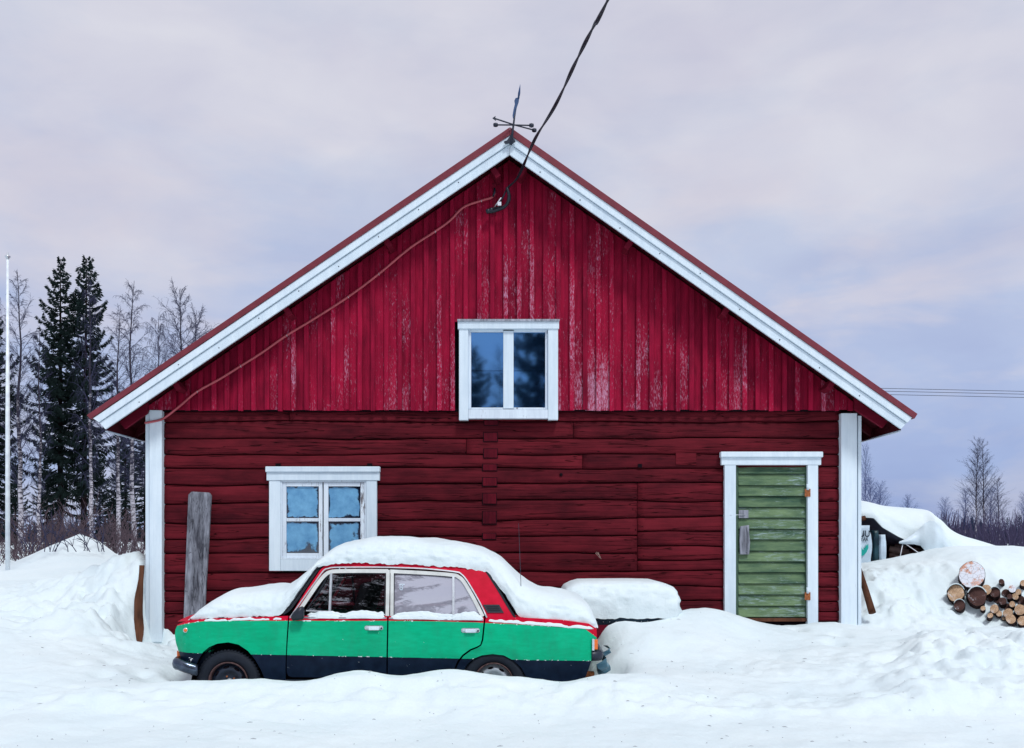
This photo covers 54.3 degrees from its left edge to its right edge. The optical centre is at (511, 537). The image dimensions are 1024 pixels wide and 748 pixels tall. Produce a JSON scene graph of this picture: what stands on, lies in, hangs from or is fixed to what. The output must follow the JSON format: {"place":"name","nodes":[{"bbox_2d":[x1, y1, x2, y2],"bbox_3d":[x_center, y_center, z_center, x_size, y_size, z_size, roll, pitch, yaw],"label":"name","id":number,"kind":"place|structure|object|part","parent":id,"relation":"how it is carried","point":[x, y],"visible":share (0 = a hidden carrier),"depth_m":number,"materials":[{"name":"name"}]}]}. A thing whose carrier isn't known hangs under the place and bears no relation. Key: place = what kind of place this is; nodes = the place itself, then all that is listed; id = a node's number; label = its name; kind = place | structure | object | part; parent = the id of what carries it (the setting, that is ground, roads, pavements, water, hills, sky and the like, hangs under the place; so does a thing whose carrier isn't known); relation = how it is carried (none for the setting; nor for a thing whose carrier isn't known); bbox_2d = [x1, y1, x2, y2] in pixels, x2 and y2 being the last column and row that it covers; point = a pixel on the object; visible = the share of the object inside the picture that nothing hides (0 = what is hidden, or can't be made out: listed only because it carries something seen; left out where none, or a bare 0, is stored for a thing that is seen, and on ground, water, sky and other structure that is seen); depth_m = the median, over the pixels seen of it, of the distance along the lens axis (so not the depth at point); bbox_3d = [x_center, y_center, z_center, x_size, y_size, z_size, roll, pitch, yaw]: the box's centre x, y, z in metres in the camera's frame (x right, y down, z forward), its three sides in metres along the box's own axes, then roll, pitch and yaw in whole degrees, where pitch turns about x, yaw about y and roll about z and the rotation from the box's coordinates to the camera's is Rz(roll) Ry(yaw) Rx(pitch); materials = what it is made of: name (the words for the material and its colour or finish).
{"place":"outdoors","nodes":[
{"label":"outdoors","id":0,"kind":"place"},
{"bbox_2d":[13,615,993,746],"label":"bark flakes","id":1,"kind":"object","parent":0,"point":[538,720],"visible":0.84,"depth_m":8.59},
{"bbox_2d":[0,534,1023,747],"bbox_3d":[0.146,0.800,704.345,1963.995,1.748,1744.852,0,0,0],"label":"snow ground","id":2,"kind":"structure","parent":0,"point":[61,604],"depth_m":8.93,"materials":[{"name":"white snow"}]},
{"bbox_2d":[5,252,10,569],"bbox_3d":[-8.688,-2.025,17.200,0.099,5.779,0.099,0,0,0],"label":"flagpole","id":3,"kind":"object","parent":2,"relation":"on","point":[7,480],"visible":0.93,"depth_m":17.17,"materials":[{"name":"metal"}]},
{"bbox_2d":[0,297,32,482],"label":"birch tree","id":4,"kind":"object","parent":2,"relation":"on","point":[5,367],"visible":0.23,"depth_m":37.94,"materials":[{"name":"grey plant"}]},
{"bbox_2d":[0,309,35,537],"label":"spruce tree","id":5,"kind":"object","parent":2,"relation":"on","point":[2,460],"visible":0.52,"depth_m":36.02,"materials":[{"name":"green plant"}]},
{"bbox_2d":[2,462,34,546],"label":"spruce tree","id":6,"kind":"object","parent":2,"relation":"on","point":[16,493],"visible":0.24,"depth_m":45.96,"materials":[{"name":"black plant"}]},
{"bbox_2d":[0,272,60,553],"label":"birch tree","id":7,"kind":"object","parent":2,"relation":"on","point":[17,419],"visible":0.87,"depth_m":33.98,"materials":[{"name":"grey plant"}]},
{"bbox_2d":[10,327,56,548],"bbox_3d":[-15.715,-3.143,32.843,1.445,7.592,1.187,0,0,-37],"label":"birch tree","id":8,"kind":"object","parent":2,"relation":"on","point":[39,482],"visible":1,"depth_m":32.93,"materials":[{"name":"grey plant"}]},
{"bbox_2d":[0,503,77,558],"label":"shrub","id":9,"kind":"object","parent":2,"relation":"on","point":[27,529],"visible":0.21,"depth_m":26.13,"materials":[{"name":"brown plant"}]},
{"bbox_2d":[25,456,63,545],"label":"spruce tree","id":10,"kind":"object","parent":2,"relation":"on","point":[44,467],"visible":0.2,"depth_m":41.88,"materials":[{"name":"black plant"}]},
{"bbox_2d":[0,515,99,559],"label":"shrub","id":11,"kind":"object","parent":2,"relation":"on","point":[28,540],"visible":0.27,"depth_m":25.75,"materials":[{"name":"brown plant"}]},
{"bbox_2d":[0,502,105,551],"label":"twigs","id":12,"kind":"object","parent":2,"relation":"on","point":[62,537],"visible":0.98,"depth_m":18.26,"materials":[{"name":"brown plant"}]},
{"bbox_2d":[2,256,105,539],"bbox_3d":[-17.020,-5.060,37.931,3.727,11.407,3.830,0,0,0],"label":"spruce tree","id":13,"kind":"object","parent":2,"relation":"on","point":[54,418],"visible":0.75,"depth_m":37.66,"materials":[{"name":"green plant"}]},
{"bbox_2d":[0,504,113,565],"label":"shrub","id":14,"kind":"object","parent":2,"relation":"on","point":[34,536],"visible":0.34,"depth_m":23.85,"materials":[{"name":"brown plant"}]},
{"bbox_2d":[0,497,125,558],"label":"shrub","id":15,"kind":"object","parent":2,"relation":"on","point":[65,508],"visible":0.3,"depth_m":26.79,"materials":[{"name":"brown plant"}]},
{"bbox_2d":[0,516,144,560],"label":"shrub","id":16,"kind":"object","parent":2,"relation":"on","point":[30,552],"visible":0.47,"depth_m":23.00,"materials":[{"name":"brown plant"}]},
{"bbox_2d":[11,486,144,552],"bbox_3d":[-10.925,-0.323,27.113,3.840,1.995,6.108,0,0,12],"label":"shrub","id":17,"kind":"object","parent":2,"relation":"on","point":[129,517],"visible":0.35,"depth_m":26.69,"materials":[{"name":"brown plant"}]},
{"bbox_2d":[44,254,129,532],"bbox_3d":[-16.295,-5.049,38.048,3.318,11.446,3.030,0,0,34],"label":"spruce tree","id":18,"kind":"object","parent":2,"relation":"on","point":[79,306],"visible":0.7,"depth_m":37.82,"materials":[{"name":"green plant"}]},
{"bbox_2d":[40,515,144,553],"bbox_3d":[-8.835,0.097,22.971,3.817,1.278,2.559,0,0,0],"label":"shrub","id":19,"kind":"object","parent":2,"relation":"on","point":[125,530],"visible":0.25,"depth_m":22.57,"materials":[{"name":"brown plant"}]},
{"bbox_2d":[65,278,125,538],"bbox_3d":[-13.708,-3.989,33.049,1.953,9.284,1.953,0,0,-29],"label":"birch tree","id":20,"kind":"object","parent":2,"relation":"on","point":[91,473],"visible":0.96,"depth_m":32.99,"materials":[{"name":"grey plant"}]},
{"bbox_2d":[58,508,142,554],"bbox_3d":[-9.660,0.003,24.147,2.815,1.406,4.199,0,0,13],"label":"shrub","id":21,"kind":"object","parent":2,"relation":"on","point":[89,531],"visible":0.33,"depth_m":23.73,"materials":[{"name":"brown plant"}]},
{"bbox_2d":[87,467,115,544],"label":"spruce tree","id":22,"kind":"object","parent":2,"relation":"on","point":[103,501],"visible":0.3,"depth_m":43.94,"materials":[{"name":"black plant"}]},
{"bbox_2d":[72,308,144,553],"bbox_3d":[-13.460,-3.660,34.054,2.908,8.616,2.176,0,0,-25],"label":"birch tree","id":23,"kind":"object","parent":2,"relation":"on","point":[117,476],"visible":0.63,"depth_m":33.96,"materials":[{"name":"grey plant"}]},
{"bbox_2d":[99,486,127,549],"bbox_3d":[-15.569,-0.683,39.043,1.076,2.645,1.138,0,0,16],"label":"spruce tree","id":24,"kind":"object","parent":2,"relation":"on","point":[113,500],"visible":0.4,"depth_m":38.93,"materials":[{"name":"black plant"}]},
{"bbox_2d":[105,436,144,549],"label":"spruce tree","id":25,"kind":"object","parent":2,"relation":"on","point":[124,498],"visible":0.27,"depth_m":45.94,"materials":[{"name":"black plant"}]},
{"bbox_2d":[108,440,144,548],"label":"spruce tree","id":26,"kind":"object","parent":2,"relation":"on","point":[137,508],"visible":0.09,"depth_m":49.70,"materials":[{"name":"black plant"}]},
{"bbox_2d":[98,279,156,551],"bbox_3d":[-13.782,-4.304,35.778,2.200,10.009,2.801,0,0,14],"label":"birch tree","id":27,"kind":"object","parent":2,"relation":"on","point":[131,474],"visible":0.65,"depth_m":35.94,"materials":[{"name":"grey plant"}]},
{"bbox_2d":[134,565,143,641],"bbox_3d":[-4.550,0.805,12.191,0.137,0.931,0.181,0,0,33],"label":"bark slab","id":28,"kind":"object","parent":2,"relation":"on","point":[138,616],"depth_m":12.18,"materials":[{"name":"brown wood"}]},
{"bbox_2d":[112,311,179,499],"bbox_3d":[-13.170,-3.875,36.938,2.610,9.081,2.181,0,0,-43],"label":"birch tree","id":29,"kind":"object","parent":2,"relation":"on","point":[158,347],"visible":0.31,"depth_m":36.95,"materials":[{"name":"grey plant"}]},
{"bbox_2d":[140,278,209,372],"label":"birch tree","id":30,"kind":"object","parent":2,"relation":"on","point":[180,318],"visible":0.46,"depth_m":40.12,"materials":[{"name":"grey plant"}]},
{"bbox_2d":[168,302,212,353],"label":"birch tree","id":31,"kind":"object","parent":2,"relation":"on","point":[195,315],"visible":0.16,"depth_m":43.74,"materials":[{"name":"grey plant"}]},
{"bbox_2d":[172,523,603,681],"bbox_3d":[-1.195,0.776,10.283,4.199,1.830,1.746,0,0,0],"label":"parked car","id":32,"kind":"object","parent":2,"relation":"on","point":[294,643],"visible":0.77,"depth_m":9.52,"materials":[{"name":"paint"}]},
{"bbox_3d":[-1.670,1.046,9.516,0.957,0.596,0.068,0,0,0],"label":"front door","id":33,"kind":"part","parent":32,"relation":"part of","materials":[{"name":"paint"}]},
{"bbox_3d":[-1.670,1.046,11.072,0.957,0.596,0.045,0,0,0],"label":"front door","id":34,"kind":"part","parent":32,"relation":"part of","materials":[{"name":"paint"}]},
{"bbox_2d":[189,536,597,628],"bbox_3d":[-1.157,0.436,10.293,3.979,0.906,1.572,0,0,0],"label":"snow cover","id":35,"kind":"object","parent":32,"relation":"on","point":[527,598],"visible":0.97,"depth_m":9.67,"materials":[{"name":"white snow"}]},
{"bbox_3d":[-0.726,1.050,9.515,0.920,0.604,0.070,0,0,0],"label":"rear door","id":36,"kind":"part","parent":32,"relation":"part of","materials":[{"name":"paint"}]},
{"bbox_3d":[-0.730,0.539,9.623,0.842,0.392,0.146,0,0,0],"label":"window glass","id":37,"kind":"part","parent":32,"relation":"part of","materials":[{"name":"glass"}]},
{"bbox_3d":[-0.730,0.539,10.977,0.842,0.392,0.146,0,0,0],"label":"window glass","id":38,"kind":"part","parent":32,"relation":"part of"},
{"bbox_3d":[-0.114,0.532,10.300,0.277,0.426,1.512,0,0,0],"label":"rear window","id":39,"kind":"part","parent":32,"relation":"part of","materials":[{"name":"black glass"}]},
{"bbox_2d":[596,645,610,674],"bbox_3d":[0.907,1.240,9.861,0.104,0.338,0.272,0,0,19],"label":"plastic sheet","id":40,"kind":"object","parent":32,"relation":"attached to","point":[603,667],"visible":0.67,"depth_m":9.81,"materials":[{"name":"blue plastic"}]},
{"bbox_2d":[87,127,916,641],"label":"barn","id":41,"kind":"structure","parent":2,"relation":"on","point":[559,371],"depth_m":12.34,"materials":[{"name":"red paint"}]},
{"bbox_2d":[184,492,211,617],"bbox_3d":[-3.850,0.220,12.238,0.281,1.574,0.234,0,0,0],"label":"weathered plank","id":42,"kind":"object","parent":41,"relation":"attached to","point":[198,532],"visible":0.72,"depth_m":12.22,"materials":[{"name":"grey wood"}]},
{"bbox_2d":[265,466,380,570],"bbox_3d":[-2.335,-0.233,12.362,1.410,1.288,0.125,0,0,0],"label":"lower window","id":43,"kind":"structure","parent":41,"relation":"in","point":[309,517],"depth_m":12.36,"materials":[{"name":"white paint"}]},
{"bbox_2d":[457,319,559,420],"bbox_3d":[-0.044,-2.062,12.310,1.255,1.235,0.150,0,0,0],"label":"upper window","id":44,"kind":"structure","parent":41,"relation":"in","point":[508,368],"depth_m":12.31,"materials":[{"name":"white paint"}]},
{"bbox_2d":[493,87,536,144],"bbox_3d":[0.034,-5.027,11.906,0.689,0.702,0.317,0,0,-23],"label":"weather vane","id":45,"kind":"object","parent":41,"relation":"attached to","point":[510,140],"visible":1,"depth_m":11.89,"materials":[{"name":"metal"}]},
{"bbox_2d":[719,452,822,623],"bbox_3d":[3.204,0.055,12.385,1.262,2.230,0.170,0,0,0],"label":"door","id":46,"kind":"structure","parent":41,"relation":"in","point":[770,516],"depth_m":12.39,"materials":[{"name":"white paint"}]},
{"bbox_2d":[861,568,875,613],"bbox_3d":[4.422,0.669,12.479,0.089,0.566,0.349,0,0,-15],"label":"leaning post","id":47,"kind":"object","parent":41,"relation":"attached to","point":[868,600],"visible":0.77,"depth_m":12.42,"materials":[{"name":"brown wood"}]},
{"bbox_2d":[0,516,1023,541],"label":"distant wood","id":48,"kind":"object","parent":2,"relation":"on","point":[972,522],"visible":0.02,"depth_m":127.05,"materials":[{"name":"plant"}]},
{"bbox_2d":[596,618,661,638],"bbox_3d":[0.877,1.068,11.615,1.731,0.344,0.930,0,0,0],"label":"trailer","id":49,"kind":"object","parent":2,"relation":"on","point":[602,624],"visible":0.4,"depth_m":11.20,"materials":[{"name":"metal"}]},
{"bbox_2d":[561,578,681,618],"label":"snow","id":50,"kind":"structure","parent":49,"relation":"on","point":[616,598],"depth_m":11.14,"materials":[{"name":"white snow"}]},
{"bbox_2d":[861,525,871,562],"bbox_3d":[5.270,0.147,15.220,0.418,0.666,0.291,0,0,0],"label":"sack","id":51,"kind":"object","parent":2,"relation":"on","point":[866,546],"visible":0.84,"depth_m":15.10,"materials":[{"name":"white plastic"}]},
{"bbox_2d":[861,442,873,500],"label":"birch tree","id":52,"kind":"object","parent":2,"relation":"on","point":[865,463],"visible":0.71,"depth_m":102.01,"materials":[{"name":"grey plant"}]},
{"bbox_2d":[861,475,886,504],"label":"birch tree","id":53,"kind":"object","parent":2,"relation":"on","point":[870,490],"visible":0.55,"depth_m":98.82,"materials":[{"name":"grey plant"}]},
{"bbox_2d":[870,530,878,560],"bbox_3d":[5.576,0.188,15.373,0.099,0.594,0.284,0,0,0],"label":"sack","id":54,"kind":"object","parent":2,"relation":"on","point":[875,545],"visible":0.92,"depth_m":15.26,"materials":[{"name":"teal plastic"}]},
{"bbox_2d":[868,480,895,505],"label":"birch tree","id":55,"kind":"object","parent":2,"relation":"on","point":[880,495],"visible":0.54,"depth_m":99.95,"materials":[{"name":"grey plant"}]},
{"bbox_2d":[879,535,885,559],"bbox_3d":[5.659,0.203,15.330,0.116,0.499,0.270,0,0,0],"label":"sack","id":56,"kind":"object","parent":2,"relation":"on","point":[882,546],"visible":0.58,"depth_m":15.21,"materials":[{"name":"white plastic"}]},
{"bbox_2d":[889,552,901,557],"bbox_3d":[6.144,0.286,15.946,0.229,0.140,0.090,0,0,29],"label":"firewood","id":57,"kind":"object","parent":2,"relation":"on","point":[891,555],"visible":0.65,"depth_m":15.94,"materials":[{"name":"wood"}]},
{"bbox_2d":[895,544,906,548],"bbox_3d":[6.226,0.148,15.997,0.185,0.097,0.063,0,0,35],"label":"firewood","id":58,"kind":"object","parent":57,"relation":"on","point":[900,546],"visible":0.77,"depth_m":15.97,"materials":[{"name":"brown wood"}]},
{"bbox_3d":[6.197,0.245,15.897,0.289,0.132,0.177,0,0,0],"label":"firewood","id":59,"kind":"object","parent":57,"relation":"on","visible":0},
{"bbox_2d":[889,546,908,554],"bbox_3d":[6.143,0.203,15.845,0.309,0.157,0.090,0,0,20],"label":"firewood","id":60,"kind":"object","parent":59,"relation":"on","point":[898,550],"visible":0.88,"depth_m":15.82,"materials":[{"name":"brown wood"}]},
{"bbox_2d":[861,516,952,558],"bbox_3d":[6.568,0.269,16.437,2.634,1.221,2.485,0,0,0],"label":"tarp shelter","id":61,"kind":"object","parent":2,"relation":"on","point":[928,535],"visible":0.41,"depth_m":15.40,"materials":[{"name":"black fabric"}]},
{"bbox_2d":[861,501,991,545],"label":"snow","id":62,"kind":"structure","parent":61,"relation":"on","point":[903,523],"depth_m":15.61,"materials":[{"name":"white snow"}]},
{"bbox_2d":[895,494,918,507],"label":"birch tree","id":63,"kind":"object","parent":2,"relation":"on","point":[908,501],"visible":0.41,"depth_m":100.97,"materials":[{"name":"grey plant"}]},
{"bbox_2d":[936,497,953,521],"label":"birch tree","id":64,"kind":"object","parent":2,"relation":"on","point":[944,508],"visible":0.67,"depth_m":94.89,"materials":[{"name":"grey plant"}]},
{"bbox_2d":[947,583,964,603],"bbox_3d":[6.220,0.951,13.965,0.230,0.687,1.446,0,0,25],"label":"log","id":65,"kind":"object","parent":2,"relation":"on","point":[955,591],"visible":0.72,"depth_m":13.38,"materials":[{"name":"beige wood"}]},
{"bbox_2d":[954,599,965,612],"bbox_3d":[6.212,1.087,13.829,0.147,0.562,1.425,0,0,25],"label":"log","id":66,"kind":"object","parent":2,"relation":"on","point":[959,604],"visible":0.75,"depth_m":13.24,"materials":[{"name":"brown wood"}]},
{"bbox_2d":[948,486,975,531],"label":"birch tree","id":67,"kind":"object","parent":2,"relation":"on","point":[965,505],"visible":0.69,"depth_m":95.95,"materials":[{"name":"grey plant"}]},
{"bbox_2d":[958,561,984,589],"bbox_3d":[6.477,0.725,14.111,0.339,0.815,1.448,0,0,23],"label":"log","id":68,"kind":"object","parent":2,"relation":"on","point":[971,573],"visible":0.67,"depth_m":13.50,"materials":[{"name":"white wood"}]},
{"bbox_2d":[966,585,986,608],"bbox_3d":[6.437,1.001,13.897,0.256,0.731,1.444,0,0,22],"label":"log","id":69,"kind":"object","parent":2,"relation":"on","point":[976,595],"visible":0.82,"depth_m":13.30,"materials":[{"name":"brown wood"}]},
{"bbox_2d":[958,436,996,535],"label":"birch tree","id":70,"kind":"object","parent":2,"relation":"on","point":[976,482],"visible":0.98,"depth_m":59.94,"materials":[{"name":"grey plant"}]},
{"bbox_2d":[934,508,1023,546],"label":"undergrowth","id":71,"kind":"object","parent":2,"relation":"on","point":[990,535],"visible":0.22,"depth_m":50.53,"materials":[{"name":"brown plant"}]},
{"bbox_2d":[980,606,985,612],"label":"log","id":72,"kind":"object","parent":2,"relation":"on","point":[982,609],"visible":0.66,"depth_m":13.23,"materials":[{"name":"beige wood"}]},
{"bbox_2d":[962,440,1005,523],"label":"birch tree","id":73,"kind":"object","parent":2,"relation":"on","point":[983,480],"visible":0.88,"depth_m":59.96,"materials":[{"name":"grey plant"}]},
{"bbox_2d":[982,585,991,597],"bbox_3d":[6.676,0.917,13.988,0.135,0.569,1.377,0,0,28],"label":"log","id":74,"kind":"object","parent":2,"relation":"on","point":[987,588],"visible":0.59,"depth_m":13.39,"materials":[{"name":"beige wood"}]},
{"bbox_2d":[987,613,992,620],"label":"log","id":75,"kind":"object","parent":2,"relation":"on","point":[989,616],"visible":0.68,"depth_m":13.11,"materials":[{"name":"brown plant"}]},
{"bbox_2d":[977,486,1005,525],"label":"birch tree","id":76,"kind":"object","parent":2,"relation":"on","point":[990,497],"visible":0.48,"depth_m":97.06,"materials":[{"name":"grey plant"}]},
{"bbox_2d":[990,604,998,615],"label":"log","id":77,"kind":"object","parent":2,"relation":"on","point":[994,609],"visible":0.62,"depth_m":13.20,"materials":[{"name":"beige wood"}]},
{"bbox_2d":[990,586,1000,600],"bbox_3d":[6.761,1.003,13.936,0.131,0.709,1.372,0,0,28],"label":"log","id":78,"kind":"object","parent":2,"relation":"on","point":[995,593],"visible":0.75,"depth_m":13.38,"materials":[{"name":"brown wood"}]},
{"bbox_2d":[995,611,1001,618],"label":"log","id":79,"kind":"object","parent":2,"relation":"on","point":[998,614],"visible":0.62,"depth_m":13.18,"materials":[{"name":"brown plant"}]},
{"bbox_2d":[986,478,1011,527],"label":"birch tree","id":80,"kind":"object","parent":2,"relation":"on","point":[999,505],"visible":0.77,"depth_m":64.03,"materials":[{"name":"grey plant"}]},
{"bbox_2d":[999,579,1004,586],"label":"log","id":81,"kind":"object","parent":2,"relation":"on","point":[1001,583],"visible":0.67,"depth_m":13.53,"materials":[{"name":"brown wood"}]},
{"bbox_2d":[999,597,1006,607],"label":"log","id":82,"kind":"object","parent":2,"relation":"on","point":[1002,602],"visible":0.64,"depth_m":13.31,"materials":[{"name":"brown wood"}]},
{"bbox_2d":[1001,589,1008,596],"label":"log","id":83,"kind":"object","parent":2,"relation":"on","point":[1005,593],"visible":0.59,"depth_m":13.52,"materials":[{"name":"brown wood"}]},
{"bbox_2d":[1003,608,1013,618],"bbox_3d":[6.883,1.207,13.756,0.124,0.545,1.371,0,0,31],"label":"log","id":84,"kind":"object","parent":2,"relation":"on","point":[1006,612],"visible":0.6,"depth_m":13.19,"materials":[{"name":"beige wood"}]},
{"bbox_2d":[1007,594,1012,602],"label":"log","id":85,"kind":"object","parent":2,"relation":"on","point":[1009,598],"visible":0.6,"depth_m":13.37,"materials":[{"name":"brown wood"}]},
{"bbox_2d":[1006,614,1016,625],"bbox_3d":[6.861,1.282,13.633,0.127,0.562,1.371,0,0,30],"label":"log","id":86,"kind":"object","parent":2,"relation":"on","point":[1011,620],"visible":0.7,"depth_m":13.06,"materials":[{"name":"beige wood"}]},
{"bbox_2d":[1008,585,1015,593],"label":"log","id":87,"kind":"object","parent":2,"relation":"on","point":[1011,589],"visible":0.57,"depth_m":13.42,"materials":[{"name":"white plant"}]},
{"bbox_2d":[1009,601,1014,609],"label":"log","id":88,"kind":"object","parent":2,"relation":"on","point":[1012,605],"visible":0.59,"depth_m":13.28,"materials":[{"name":"beige wood"}]},
{"bbox_2d":[1012,593,1019,601],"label":"log","id":89,"kind":"object","parent":2,"relation":"on","point":[1016,598],"visible":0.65,"depth_m":13.36,"materials":[{"name":"beige wood"}]},
{"bbox_2d":[1015,589,1021,596],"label":"log","id":90,"kind":"object","parent":2,"relation":"on","point":[1018,592],"visible":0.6,"depth_m":13.40,"materials":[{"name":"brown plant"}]},
{"bbox_2d":[1014,604,1023,616],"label":"log","id":91,"kind":"object","parent":2,"relation":"on","point":[1019,610],"visible":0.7,"depth_m":13.20,"materials":[{"name":"beige wood"}]},
{"bbox_2d":[1014,494,1023,524],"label":"birch tree","id":92,"kind":"object","parent":2,"relation":"on","point":[1022,498],"visible":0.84,"depth_m":98.26,"materials":[{"name":"grey plant"}]},
{"bbox_2d":[1017,616,1023,627],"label":"log","id":93,"kind":"object","parent":2,"relation":"on","point":[1020,620],"visible":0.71,"depth_m":13.05,"materials":[{"name":"beige wood"}]},
{"bbox_2d":[1017,596,1023,604],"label":"log","id":94,"kind":"object","parent":2,"relation":"on","point":[1021,601],"visible":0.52,"depth_m":13.43,"materials":[{"name":"brown wood"}]},
{"bbox_2d":[1019,580,1023,589],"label":"log","id":95,"kind":"object","parent":2,"relation":"on","point":[1021,585],"visible":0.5,"depth_m":13.52,"materials":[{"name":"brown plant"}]},
{"bbox_2d":[0,0,1023,537],"label":"sky","id":96,"kind":"structure","parent":0,"point":[854,168],"materials":[{"name":"grey"}]},
{"bbox_2d":[888,391,1003,393],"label":"wire","id":97,"kind":"object","parent":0,"point":[945,392],"visible":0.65,"depth_m":45.59,"materials":[{"name":"grey metal"}]},
{"bbox_2d":[882,388,1023,391],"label":"wire","id":98,"kind":"object","parent":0,"point":[946,389],"visible":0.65,"depth_m":44.99,"materials":[{"name":"grey metal"}]},
{"bbox_2d":[890,394,1023,397],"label":"wire","id":99,"kind":"object","parent":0,"point":[967,396],"visible":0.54,"depth_m":46.20,"materials":[{"name":"grey metal"}]},
{"bbox_3d":[3.650,-2.270,-9.000,0.600,7.900,0.260,0,0,0],"label":"utility pole","id":100,"kind":"object","parent":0,"visible":0},
{"bbox_2d":[507,0,608,187],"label":"power line","id":101,"kind":"object","parent":100,"relation":"attached to","point":[595,23],"visible":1,"depth_m":9.74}
]}

